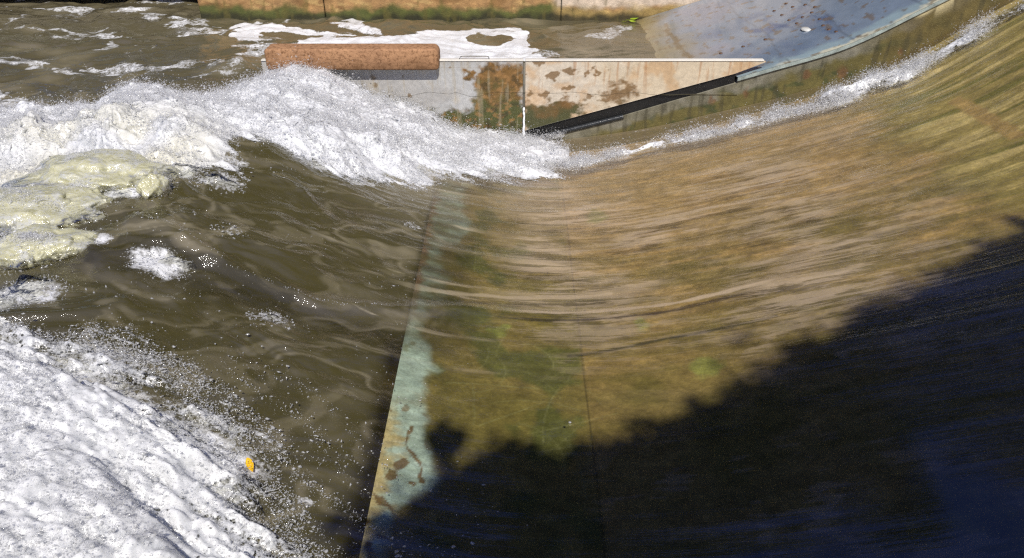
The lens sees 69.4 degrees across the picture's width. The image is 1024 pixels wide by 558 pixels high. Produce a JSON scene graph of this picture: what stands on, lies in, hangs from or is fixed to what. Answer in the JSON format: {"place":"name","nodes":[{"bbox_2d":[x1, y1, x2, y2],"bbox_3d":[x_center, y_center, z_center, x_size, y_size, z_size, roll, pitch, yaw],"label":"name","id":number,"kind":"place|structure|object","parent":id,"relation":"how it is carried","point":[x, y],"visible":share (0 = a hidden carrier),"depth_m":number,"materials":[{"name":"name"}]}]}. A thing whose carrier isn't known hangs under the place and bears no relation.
{"place":"outdoors","nodes":[
{"label":"outdoors","id":0,"kind":"place"},
{"bbox_2d":[25,222,427,557],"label":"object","id":1,"kind":"structure","parent":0,"point":[348,545],"depth_m":7.75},
{"bbox_2d":[359,0,1023,557],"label":"weir ramp","id":2,"kind":"structure","parent":1,"relation":"on","point":[753,422],"depth_m":6.43,"materials":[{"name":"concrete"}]},
{"bbox_2d":[0,0,1023,557],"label":"river water","id":3,"kind":"structure","parent":0,"point":[308,230],"depth_m":6.76,"materials":[{"name":"brown liquid"}]},
{"bbox_2d":[0,115,181,268],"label":"foam","id":4,"kind":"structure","parent":3,"relation":"on","point":[68,186],"depth_m":6.67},
{"bbox_2d":[0,162,224,296],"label":"foam clumps","id":5,"kind":"object","parent":3,"relation":"on","point":[3,292],"visible":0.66,"depth_m":6.00,"materials":[{"name":"white liquid"}]},
{"bbox_2d":[0,296,307,557],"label":"foreground foam","id":6,"kind":"object","parent":3,"relation":"on","point":[26,489],"visible":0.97,"depth_m":4.18,"materials":[{"name":"white liquid"}]},
{"bbox_2d":[246,458,253,471],"bbox_3d":[-1.662,1.179,4.692,0.045,0.014,0.130,-29,46,-16],"label":"yellow leaf","id":7,"kind":"object","parent":3,"relation":"on","point":[249,464],"visible":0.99,"depth_m":4.70,"materials":[{"name":"yellow plant"}]},
{"bbox_2d":[0,64,568,189],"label":"breaking wave foam","id":8,"kind":"object","parent":3,"relation":"on","point":[212,143],"visible":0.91,"depth_m":8.74,"materials":[{"name":"white liquid"}]},
{"bbox_2d":[2,64,567,185],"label":"thrown water fingers","id":9,"kind":"object","parent":8,"relation":"on","point":[354,127],"visible":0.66,"depth_m":9.55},
{"bbox_2d":[0,56,570,557],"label":"spray drops","id":10,"kind":"object","parent":8,"relation":"on","point":[22,426],"visible":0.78,"depth_m":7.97,"materials":[{"name":"white liquid"}]},
{"bbox_2d":[261,56,524,137],"bbox_3d":[-1.651,-2.403,10.698,3.667,1.640,0.082,0,32,0],"label":"divider panel","id":11,"kind":"object","parent":3,"relation":"in","point":[478,78],"visible":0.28,"depth_m":10.48,"materials":[{"name":"concrete"}]},
{"bbox_2d":[264,44,439,69],"bbox_3d":[-2.190,-3.078,10.238,2.370,0.289,0.320,0,32,0],"label":"bumper pad","id":12,"kind":"object","parent":11,"relation":"attached to","point":[374,56],"visible":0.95,"depth_m":10.10,"materials":[{"name":"brown wood"}]},
{"bbox_2d":[198,0,699,21],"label":"quay wall","id":13,"kind":"structure","parent":3,"relation":"in","point":[470,10],"depth_m":14.15,"materials":[{"name":"stone"}]},
{"bbox_2d":[0,5,1023,556],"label":"thrown water fingers","id":14,"kind":"object","parent":3,"relation":"on","point":[212,415],"visible":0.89,"depth_m":4.51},
{"bbox_2d":[522,107,524,136],"bbox_3d":[0.167,-2.257,10.719,0.052,0.471,0.052,-12,34,-19],"label":"water trickle","id":15,"kind":"object","parent":3,"relation":"on","point":[523,131],"visible":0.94,"depth_m":10.71,"materials":[{"name":"white liquid"}]},
{"bbox_2d":[535,0,1013,151],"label":"ramp wall","id":16,"kind":"structure","parent":3,"relation":"in","point":[915,35],"depth_m":10.46,"materials":[{"name":"concrete"}]},
{"bbox_2d":[525,0,946,134],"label":"blue ramp","id":17,"kind":"structure","parent":16,"relation":"on","point":[777,34],"depth_m":11.45,"materials":[{"name":"paint"}]},
{"bbox_2d":[525,58,765,138],"bbox_3d":[1.858,-2.545,10.686,3.343,1.297,0.212,0,32,0],"label":"divider panel","id":18,"kind":"object","parent":17,"relation":"on","point":[551,105],"visible":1,"depth_m":10.45,"materials":[{"name":"concrete"}]},
{"bbox_2d":[560,4,1023,168],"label":"ramp splash foam","id":19,"kind":"object","parent":3,"relation":"on","point":[904,74],"visible":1,"depth_m":9.87,"materials":[{"name":"white liquid"}]}
]}

